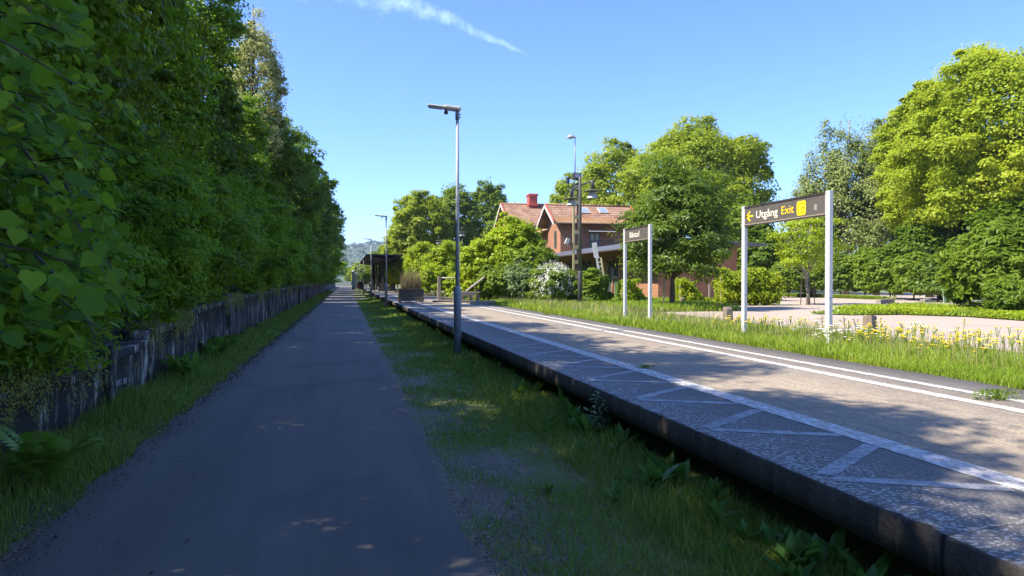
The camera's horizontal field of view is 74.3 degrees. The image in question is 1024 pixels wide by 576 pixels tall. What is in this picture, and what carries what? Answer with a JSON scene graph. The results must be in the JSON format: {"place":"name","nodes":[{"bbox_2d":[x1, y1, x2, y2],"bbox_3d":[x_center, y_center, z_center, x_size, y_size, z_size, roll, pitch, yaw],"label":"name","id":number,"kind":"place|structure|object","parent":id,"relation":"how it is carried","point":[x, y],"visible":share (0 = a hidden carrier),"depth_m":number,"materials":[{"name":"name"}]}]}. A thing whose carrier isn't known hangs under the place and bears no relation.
{"place":"outdoors","nodes":[
{"label":"outdoors","id":0,"kind":"place"},
{"bbox_2d":[0,278,307,379],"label":"embankment","id":1,"kind":"structure","parent":0,"point":[115,332],"depth_m":10.09,"materials":[{"name":"plant"}]},
{"bbox_2d":[0,146,71,385],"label":"bank shrub","id":2,"kind":"object","parent":1,"relation":"on","point":[8,205],"visible":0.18,"depth_m":5.45,"materials":[{"name":"green plant"}]},
{"bbox_2d":[0,0,159,355],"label":"overhanging linden","id":3,"kind":"object","parent":1,"relation":"on","point":[89,262],"visible":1,"depth_m":4.42,"materials":[{"name":"green plant"}]},
{"bbox_2d":[0,0,160,164],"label":"tree","id":4,"kind":"object","parent":1,"relation":"on","point":[132,34],"visible":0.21,"depth_m":11.16,"materials":[{"name":"green plant"}]},
{"bbox_2d":[0,128,168,376],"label":"bank shrub","id":5,"kind":"object","parent":1,"relation":"on","point":[60,352],"visible":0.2,"depth_m":7.06,"materials":[{"name":"green plant"}]},
{"bbox_2d":[8,0,190,173],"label":"tree","id":6,"kind":"object","parent":1,"relation":"on","point":[162,13],"visible":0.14,"depth_m":14.88,"materials":[{"name":"green plant"}]},
{"bbox_2d":[16,0,185,171],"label":"tree","id":7,"kind":"object","parent":1,"relation":"on","point":[151,67],"visible":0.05,"depth_m":18.13,"materials":[{"name":"green plant"}]},
{"bbox_2d":[13,96,220,326],"bbox_3d":[-6.155,-1.050,9.840,3.830,3.583,3.633,0,1,-14],"label":"bank shrub","id":8,"kind":"object","parent":1,"relation":"on","point":[141,210],"visible":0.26,"depth_m":9.84,"materials":[{"name":"green plant"}]},
{"bbox_2d":[92,137,226,317],"bbox_3d":[-7.044,-1.000,12.264,3.380,3.290,4.011,0,1,-14],"label":"bank shrub","id":9,"kind":"object","parent":1,"relation":"on","point":[186,189],"visible":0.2,"depth_m":12.07,"materials":[{"name":"green plant"}]},
{"bbox_2d":[102,0,227,184],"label":"tree","id":10,"kind":"object","parent":1,"relation":"on","point":[192,73],"visible":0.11,"depth_m":23.78,"materials":[{"name":"green plant"}]},
{"bbox_2d":[102,147,268,302],"bbox_3d":[-7.709,-1.397,14.872,4.368,3.692,3.535,0,1,33],"label":"bank shrub","id":11,"kind":"object","parent":1,"relation":"on","point":[233,258],"visible":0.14,"depth_m":14.92,"materials":[{"name":"green plant"}]},
{"bbox_2d":[153,37,264,194],"bbox_3d":[-15.432,-6.556,30.234,8.508,11.527,8.712,0,1,-14],"label":"tree","id":12,"kind":"object","parent":1,"relation":"on","point":[227,161],"visible":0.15,"depth_m":29.82,"materials":[{"name":"green plant"}]},
{"bbox_2d":[178,0,251,156],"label":"tree","id":13,"kind":"object","parent":1,"relation":"on","point":[214,17],"visible":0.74,"depth_m":27.23,"materials":[{"name":"green plant"}]},
{"bbox_2d":[157,151,274,293],"bbox_3d":[-8.359,-1.699,18.185,3.969,4.089,3.726,0,1,36],"label":"bank shrub","id":14,"kind":"object","parent":1,"relation":"on","point":[218,182],"visible":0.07,"depth_m":18.08,"materials":[{"name":"green plant"}]},
{"bbox_2d":[179,90,285,213],"bbox_3d":[-16.142,-5.677,36.771,7.389,9.638,7.279,0,1,-14],"label":"tree","id":15,"kind":"object","parent":1,"relation":"on","point":[253,128],"visible":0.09,"depth_m":36.03,"materials":[{"name":"green plant"}]},
{"bbox_2d":[186,172,295,293],"bbox_3d":[-9.407,-1.682,21.387,3.970,3.944,4.527,0,1,37],"label":"bank shrub","id":16,"kind":"object","parent":1,"relation":"on","point":[275,244],"visible":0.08,"depth_m":21.77,"materials":[{"name":"green plant"}]},
{"bbox_2d":[201,170,307,290],"bbox_3d":[-10.665,-2.067,25.826,4.929,4.590,4.754,0,1,29],"label":"bank shrub","id":17,"kind":"object","parent":1,"relation":"on","point":[258,183],"visible":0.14,"depth_m":25.52,"materials":[{"name":"green plant"}]},
{"bbox_2d":[225,4,292,165],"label":"pale tree","id":18,"kind":"object","parent":1,"relation":"on","point":[259,49],"visible":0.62,"depth_m":40.27,"materials":[{"name":"green plant"}]},
{"bbox_2d":[207,76,329,246],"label":"tree","id":19,"kind":"object","parent":1,"relation":"on","point":[286,174],"visible":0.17,"depth_m":43.97,"materials":[{"name":"green plant"}]},
{"bbox_2d":[254,196,313,286],"bbox_3d":[-11.542,-2.219,29.575,5.736,4.758,4.662,0,1,-14],"label":"bank shrub","id":20,"kind":"object","parent":1,"relation":"on","point":[302,232],"visible":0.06,"depth_m":29.54,"materials":[{"name":"green plant"}]},
{"bbox_2d":[259,203,308,286],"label":"bank shrub","id":21,"kind":"object","parent":1,"relation":"on","point":[292,277],"visible":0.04,"depth_m":34.20,"materials":[{"name":"green plant"}]},
{"bbox_2d":[263,118,328,252],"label":"tree","id":22,"kind":"object","parent":1,"relation":"on","point":[313,180],"visible":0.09,"depth_m":52.97,"materials":[{"name":"green plant"}]},
{"bbox_2d":[269,142,340,251],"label":"tree","id":23,"kind":"object","parent":1,"relation":"on","point":[326,219],"visible":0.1,"depth_m":63.47,"materials":[{"name":"green plant"}]},
{"bbox_2d":[292,212,323,285],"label":"bank shrub","id":24,"kind":"object","parent":1,"relation":"on","point":[313,264],"visible":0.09,"depth_m":45.56,"materials":[{"name":"green plant"}]},
{"bbox_2d":[300,228,332,282],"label":"bank shrub","id":25,"kind":"object","parent":1,"relation":"on","point":[323,255],"visible":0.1,"depth_m":54.76,"materials":[{"name":"green plant"}]},
{"bbox_2d":[117,283,368,339],"bbox_3d":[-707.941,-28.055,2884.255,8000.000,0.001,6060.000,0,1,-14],"label":"ground","id":26,"kind":"structure","parent":0,"point":[345,284],"depth_m":324.01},
{"bbox_2d":[361,288,1023,575],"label":"platform","id":27,"kind":"structure","parent":26,"relation":"on","point":[944,531],"depth_m":5.60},
{"bbox_2d":[360,254,402,291],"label":"platform shelter","id":28,"kind":"object","parent":27,"relation":"on","point":[377,260],"visible":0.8,"depth_m":76.98,"materials":[{"name":"black metal"}]},
{"bbox_2d":[397,288,423,302],"bbox_3d":[-5.486,0.401,36.598,1.400,0.745,1.400,0,1,-14],"label":"slatted planter","id":29,"kind":"object","parent":27,"relation":"on","point":[410,295],"visible":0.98,"depth_m":35.99,"materials":[{"name":"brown wood"}]},
{"bbox_2d":[399,268,425,289],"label":"dry reeds","id":30,"kind":"object","parent":29,"relation":"on","point":[409,282],"visible":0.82,"depth_m":36.24,"materials":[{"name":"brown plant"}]},
{"bbox_2d":[377,290,1023,491],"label":"platform markings","id":31,"kind":"object","parent":27,"relation":"on","point":[832,470],"visible":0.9,"depth_m":5.76,"materials":[{"name":"paint"}]},
{"bbox_2d":[970,388,1022,400],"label":"pavement weed","id":32,"kind":"object","parent":27,"relation":"on","point":[996,395],"visible":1,"depth_m":6.57,"materials":[{"name":"green plant"}]},
{"bbox_2d":[0,286,487,575],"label":"path","id":33,"kind":"structure","parent":0,"point":[328,469],"depth_m":5.15,"materials":[{"name":"grey asphalt"}]},
{"bbox_2d":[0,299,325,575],"bbox_3d":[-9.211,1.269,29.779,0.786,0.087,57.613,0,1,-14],"label":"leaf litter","id":34,"kind":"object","parent":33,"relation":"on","point":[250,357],"visible":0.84,"depth_m":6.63,"materials":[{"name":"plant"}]},
{"bbox_2d":[0,318,742,575],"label":"fallen leaves","id":35,"kind":"object","parent":33,"relation":"on","point":[478,538],"visible":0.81,"depth_m":4.71,"materials":[{"name":"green plant"}]},
{"bbox_2d":[336,244,384,281],"bbox_3d":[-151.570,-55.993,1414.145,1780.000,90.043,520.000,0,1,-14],"label":"hills","id":36,"kind":"structure","parent":0,"point":[350,259],"depth_m":1346.51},
{"bbox_2d":[333,240,384,279],"bbox_3d":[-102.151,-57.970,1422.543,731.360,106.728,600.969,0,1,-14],"label":"hill forest","id":37,"kind":"object","parent":36,"relation":"on","point":[360,245],"visible":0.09,"depth_m":1389.67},
{"bbox_2d":[0,285,939,575],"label":"gravel verge","id":38,"kind":"structure","parent":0,"point":[812,523],"depth_m":5.16,"materials":[{"name":"grey gravel"}]},
{"bbox_2d":[0,425,109,484],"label":"fern","id":39,"kind":"object","parent":38,"relation":"on","point":[31,458],"visible":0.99,"depth_m":5.08,"materials":[{"name":"green plant"}]},
{"bbox_2d":[0,290,332,560],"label":"wall foot grass","id":40,"kind":"structure","parent":38,"relation":"on","point":[156,397],"depth_m":7.34,"materials":[{"name":"green plant"}]},
{"bbox_2d":[0,283,335,465],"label":"retaining wall","id":41,"kind":"structure","parent":38,"relation":"on","point":[136,363],"depth_m":9.57,"materials":[{"name":"concrete"}]},
{"bbox_2d":[0,285,298,437],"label":"moss","id":42,"kind":"object","parent":41,"relation":"on","point":[186,317],"visible":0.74,"depth_m":7.01,"materials":[{"name":"green plant"}]},
{"bbox_2d":[159,351,201,376],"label":"fern","id":43,"kind":"object","parent":38,"relation":"on","point":[184,363],"visible":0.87,"depth_m":10.75,"materials":[{"name":"green plant"}]},
{"bbox_2d":[428,104,461,352],"bbox_3d":[-1.426,-1.137,14.344,0.710,5.478,0.200,0,1,-10],"label":"street lamp","id":44,"kind":"object","parent":38,"relation":"on","point":[457,292],"visible":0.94,"depth_m":14.35,"materials":[{"name":"grey metal"}]},
{"bbox_2d":[634,456,682,488],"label":"dock plant","id":45,"kind":"object","parent":38,"relation":"on","point":[653,470],"visible":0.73,"depth_m":5.13,"materials":[{"name":"green plant"}]},
{"bbox_2d":[691,494,739,520],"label":"dock plant","id":46,"kind":"object","parent":38,"relation":"on","point":[710,506],"visible":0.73,"depth_m":4.43,"materials":[{"name":"green plant"}]},
{"bbox_2d":[757,520,787,549],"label":"dock plant","id":47,"kind":"object","parent":38,"relation":"on","point":[768,535],"visible":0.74,"depth_m":4.01,"materials":[{"name":"green plant"}]},
{"bbox_2d":[764,529,812,566],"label":"dock plant","id":48,"kind":"object","parent":38,"relation":"on","point":[792,542],"visible":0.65,"depth_m":3.73,"materials":[{"name":"green plant"}]},
{"bbox_2d":[762,555,832,575],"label":"dock plant","id":49,"kind":"object","parent":38,"relation":"on","point":[794,570],"visible":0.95,"depth_m":3.47,"materials":[{"name":"green plant"}]},
{"bbox_2d":[777,533,832,565],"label":"dock plant","id":50,"kind":"object","parent":38,"relation":"on","point":[815,551],"visible":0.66,"depth_m":3.66,"materials":[{"name":"green plant"}]},
{"bbox_2d":[797,526,865,566],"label":"dock plant","id":51,"kind":"object","parent":38,"relation":"on","point":[838,537],"visible":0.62,"depth_m":3.75,"materials":[{"name":"green plant"}]},
{"bbox_2d":[835,546,894,575],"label":"dock plant","id":52,"kind":"object","parent":38,"relation":"on","point":[882,562],"visible":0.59,"depth_m":3.49,"materials":[{"name":"green plant"}]},
{"bbox_2d":[189,0,1023,254],"label":"sky","id":53,"kind":"structure","parent":0,"point":[524,77],"materials":[{"name":"blue"}]},
{"bbox_2d":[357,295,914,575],"bbox_3d":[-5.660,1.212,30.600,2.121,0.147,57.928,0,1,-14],"label":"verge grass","id":54,"kind":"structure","parent":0,"point":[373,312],"depth_m":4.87,"materials":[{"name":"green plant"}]},
{"bbox_2d":[367,284,1016,352],"bbox_3d":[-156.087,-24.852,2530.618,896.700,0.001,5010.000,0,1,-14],"label":"yard terrain","id":55,"kind":"structure","parent":0,"point":[791,291],"depth_m":71.94,"materials":[{"name":"green plant"}]},
{"bbox_2d":[384,251,419,285],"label":"shrub","id":56,"kind":"object","parent":55,"relation":"on","point":[395,270],"visible":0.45,"depth_m":72.07,"materials":[{"name":"green plant"}]},
{"bbox_2d":[402,241,434,292],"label":"shrub","id":57,"kind":"object","parent":55,"relation":"on","point":[413,261],"visible":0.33,"depth_m":62.67,"materials":[{"name":"green plant"}]},
{"bbox_2d":[387,189,454,257],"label":"broadleaf tree","id":58,"kind":"object","parent":55,"relation":"on","point":[418,215],"visible":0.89,"depth_m":89.45,"materials":[{"name":"green plant"}]},
{"bbox_2d":[413,263,450,295],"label":"shrub","id":59,"kind":"object","parent":55,"relation":"on","point":[432,273],"visible":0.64,"depth_m":52.45,"materials":[{"name":"green plant"}]},
{"bbox_2d":[421,240,462,271],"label":"shrub","id":60,"kind":"object","parent":55,"relation":"on","point":[443,255],"visible":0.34,"depth_m":55.18,"materials":[{"name":"green plant"}]},
{"bbox_2d":[430,182,483,246],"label":"broadleaf tree","id":61,"kind":"object","parent":55,"relation":"on","point":[467,222],"visible":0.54,"depth_m":96.18,"materials":[{"name":"green plant"}]},
{"bbox_2d":[454,237,505,291],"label":"shrub","id":62,"kind":"object","parent":55,"relation":"on","point":[470,267],"visible":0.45,"depth_m":38.15,"materials":[{"name":"green plant"}]},
{"bbox_2d":[470,176,507,238],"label":"broadleaf tree","id":63,"kind":"object","parent":55,"relation":"on","point":[488,195],"visible":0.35,"depth_m":102.16,"materials":[{"name":"green plant"}]},
{"bbox_2d":[473,264,517,299],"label":"shrub","id":64,"kind":"object","parent":55,"relation":"on","point":[493,283],"visible":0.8,"depth_m":35.79,"materials":[{"name":"green plant"}]},
{"bbox_2d":[474,210,554,265],"bbox_3d":[0.178,-1.798,38.669,4.891,5.418,5.037,0,1,-14],"label":"shrub","id":65,"kind":"object","parent":55,"relation":"on","point":[510,237],"visible":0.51,"depth_m":37.81,"materials":[{"name":"green plant"}]},
{"bbox_2d":[502,257,533,299],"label":"shrub","id":66,"kind":"object","parent":55,"relation":"on","point":[516,283],"visible":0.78,"depth_m":35.29,"materials":[{"name":"green plant"}]},
{"bbox_2d":[506,242,559,292],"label":"shrub","id":67,"kind":"object","parent":55,"relation":"on","point":[535,256],"visible":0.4,"depth_m":35.92,"materials":[{"name":"green plant"}]},
{"bbox_2d":[525,260,577,299],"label":"flowering bush","id":68,"kind":"object","parent":55,"relation":"on","point":[550,281],"visible":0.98,"depth_m":32.90,"materials":[{"name":"white plant"}]},
{"bbox_2d":[564,135,580,300],"bbox_3d":[3.034,-3.413,33.921,0.853,8.527,0.266,0,1,-14],"label":"lattice mast","id":69,"kind":"object","parent":55,"relation":"on","point":[575,176],"visible":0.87,"depth_m":33.91,"materials":[{"name":"black metal"}]},
{"bbox_2d":[547,171,598,204],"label":"broadleaf tree","id":70,"kind":"object","parent":55,"relation":"on","point":[562,188],"visible":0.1,"depth_m":86.39,"materials":[{"name":"green plant"}]},
{"bbox_2d":[563,177,601,301],"bbox_3d":[3.086,-1.909,30.000,0.800,6.000,3.560,0,1,-14],"label":"station lantern","id":71,"kind":"object","parent":55,"relation":"on","point":[592,194],"visible":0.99,"depth_m":29.92,"materials":[{"name":"black metal"}]},
{"bbox_2d":[434,291,750,311],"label":"meadow","id":72,"kind":"structure","parent":55,"relation":"on","point":[693,305],"depth_m":27.57,"materials":[{"name":"green plant"}]},
{"bbox_2d":[573,267,614,301],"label":"shrub","id":73,"kind":"object","parent":55,"relation":"on","point":[595,283],"visible":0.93,"depth_m":31.96,"materials":[{"name":"green plant"}]},
{"bbox_2d":[575,135,652,208],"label":"broadleaf tree","id":74,"kind":"object","parent":55,"relation":"on","point":[600,175],"visible":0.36,"depth_m":81.25,"materials":[{"name":"green plant"}]},
{"bbox_2d":[494,193,766,298],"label":"station house","id":75,"kind":"structure","parent":55,"relation":"on","point":[553,222],"depth_m":57.48,"materials":[{"name":"brick"}]},
{"bbox_2d":[623,224,651,318],"bbox_3d":[3.539,-0.217,19.142,0.080,3.040,1.806,0,1,-14],"label":"platform sign","id":76,"kind":"object","parent":55,"relation":"on","point":[639,233],"visible":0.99,"depth_m":18.96,"materials":[{"name":"grey metal"}]},
{"bbox_2d":[606,145,751,303],"bbox_3d":[7.271,-2.509,28.236,6.260,7.051,5.315,0,1,-14],"label":"linden sapling","id":77,"kind":"object","parent":55,"relation":"on","point":[679,209],"visible":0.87,"depth_m":27.31,"materials":[{"name":"green plant"}]},
{"bbox_2d":[614,111,781,236],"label":"broadleaf tree","id":78,"kind":"object","parent":55,"relation":"on","point":[711,149],"visible":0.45,"depth_m":69.88,"materials":[{"name":"green plant"}]},
{"bbox_2d":[741,190,832,342],"bbox_3d":[5.106,-0.151,12.756,0.080,3.040,2.637,0,1,-14],"label":"platform sign","id":79,"kind":"object","parent":55,"relation":"on","point":[809,206],"visible":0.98,"depth_m":12.28,"materials":[{"name":"grey metal"}]},
{"bbox_2d":[867,77,985,296],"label":"broadleaf tree","id":80,"kind":"object","parent":55,"relation":"on","point":[885,132],"visible":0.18,"depth_m":49.95,"materials":[{"name":"green plant"}]},
{"bbox_2d":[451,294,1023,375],"bbox_3d":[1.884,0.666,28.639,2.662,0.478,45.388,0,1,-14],"label":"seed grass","id":81,"kind":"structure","parent":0,"point":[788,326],"depth_m":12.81,"materials":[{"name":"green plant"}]},
{"bbox_2d":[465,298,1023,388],"bbox_3d":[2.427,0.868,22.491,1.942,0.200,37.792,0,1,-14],"label":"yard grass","id":82,"kind":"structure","parent":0,"point":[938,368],"depth_m":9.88,"materials":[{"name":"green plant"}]},
{"bbox_2d":[489,298,1023,389],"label":"bank edge grass","id":83,"kind":"structure","parent":0,"point":[889,351],"depth_m":11.12,"materials":[{"name":"green plant"}]},
{"bbox_2d":[782,293,896,299],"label":"hedge foot grass","id":84,"kind":"structure","parent":0,"point":[851,296],"depth_m":46.34,"materials":[{"name":"green plant"}]},
{"bbox_2d":[660,293,1023,351],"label":"yard road","id":85,"kind":"structure","parent":0,"point":[786,307],"depth_m":21.65,"materials":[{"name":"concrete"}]},
{"bbox_2d":[615,278,653,300],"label":"hedge","id":86,"kind":"object","parent":85,"relation":"on","point":[634,292],"visible":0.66,"depth_m":33.13,"materials":[{"name":"green plant"}]},
{"bbox_2d":[675,277,736,303],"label":"hedge","id":87,"kind":"object","parent":85,"relation":"on","point":[687,290],"visible":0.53,"depth_m":33.03,"materials":[{"name":"green plant"}]},
{"bbox_2d":[723,187,775,270],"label":"broadleaf tree","id":88,"kind":"object","parent":85,"relation":"on","point":[742,201],"visible":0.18,"depth_m":60.77,"materials":[{"name":"green plant"}]},
{"bbox_2d":[713,266,788,305],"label":"hedge","id":89,"kind":"object","parent":85,"relation":"on","point":[763,285],"visible":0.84,"depth_m":33.15,"materials":[{"name":"green plant"}]},
{"bbox_2d":[740,226,789,270],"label":"broadleaf tree","id":90,"kind":"object","parent":85,"relation":"on","point":[766,257],"visible":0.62,"depth_m":56.79,"materials":[{"name":"green plant"}]},
{"bbox_2d":[768,262,806,296],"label":"bush","id":91,"kind":"object","parent":85,"relation":"on","point":[793,283],"visible":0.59,"depth_m":48.51,"materials":[{"name":"green plant"}]},
{"bbox_2d":[766,216,853,304],"bbox_3d":[14.788,-1.602,34.182,4.331,5.104,3.531,0,1,-14],"label":"young tree","id":92,"kind":"object","parent":85,"relation":"on","point":[811,246],"visible":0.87,"depth_m":33.71,"materials":[{"name":"green plant"}]},
{"bbox_2d":[799,253,841,294],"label":"bush","id":93,"kind":"object","parent":85,"relation":"on","point":[817,277],"visible":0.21,"depth_m":48.38,"materials":[{"name":"green plant"}]},
{"bbox_2d":[790,112,887,294],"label":"birch tree","id":94,"kind":"object","parent":85,"relation":"on","point":[838,175],"visible":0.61,"depth_m":58.66,"materials":[{"name":"green plant"}]},
{"bbox_2d":[815,253,863,293],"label":"bush","id":95,"kind":"object","parent":85,"relation":"on","point":[842,282],"visible":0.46,"depth_m":47.25,"materials":[{"name":"green plant"}]},
{"bbox_2d":[836,246,884,294],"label":"bush","id":96,"kind":"object","parent":85,"relation":"on","point":[855,261],"visible":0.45,"depth_m":46.53,"materials":[{"name":"green plant"}]},
{"bbox_2d":[842,151,894,294],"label":"birch tree","id":97,"kind":"object","parent":85,"relation":"on","point":[867,241],"visible":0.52,"depth_m":56.72,"materials":[{"name":"green plant"}]},
{"bbox_2d":[859,242,901,296],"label":"bush","id":98,"kind":"object","parent":85,"relation":"on","point":[877,270],"visible":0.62,"depth_m":44.52,"materials":[{"name":"green plant"}]},
{"bbox_2d":[887,251,932,299],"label":"bush","id":99,"kind":"object","parent":85,"relation":"on","point":[901,264],"visible":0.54,"depth_m":41.75,"materials":[{"name":"green plant"}]},
{"bbox_2d":[902,254,945,301],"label":"bush","id":100,"kind":"object","parent":85,"relation":"on","point":[922,273],"visible":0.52,"depth_m":38.45,"materials":[{"name":"green plant"}]},
{"bbox_2d":[882,209,973,299],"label":"broadleaf tree","id":101,"kind":"object","parent":85,"relation":"on","point":[915,238],"visible":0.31,"depth_m":42.72,"materials":[{"name":"green plant"}]},
{"bbox_2d":[875,40,1023,240],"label":"broadleaf tree","id":102,"kind":"object","parent":85,"relation":"on","point":[994,160],"visible":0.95,"depth_m":39.88,"materials":[{"name":"green plant"}]},
{"bbox_2d":[952,196,1023,252],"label":"broadleaf tree","id":103,"kind":"object","parent":85,"relation":"on","point":[987,216],"visible":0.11,"depth_m":37.97,"materials":[{"name":"green plant"}]},
{"bbox_2d":[810,300,1023,319],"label":"island grass","id":104,"kind":"structure","parent":0,"point":[963,312],"depth_m":23.77,"materials":[{"name":"green plant"}]},
{"bbox_2d":[814,312,1020,319],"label":"yard island","id":105,"kind":"structure","parent":0,"point":[911,314],"depth_m":23.63,"materials":[{"name":"plant"}]},
{"bbox_2d":[932,215,1023,305],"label":"bush","id":106,"kind":"object","parent":105,"relation":"on","point":[964,272],"visible":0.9,"depth_m":23.84,"materials":[{"name":"green plant"}]},
{"bbox_2d":[979,278,1023,310],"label":"bush","id":107,"kind":"object","parent":105,"relation":"on","point":[1000,294],"visible":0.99,"depth_m":22.23,"materials":[{"name":"green plant"}]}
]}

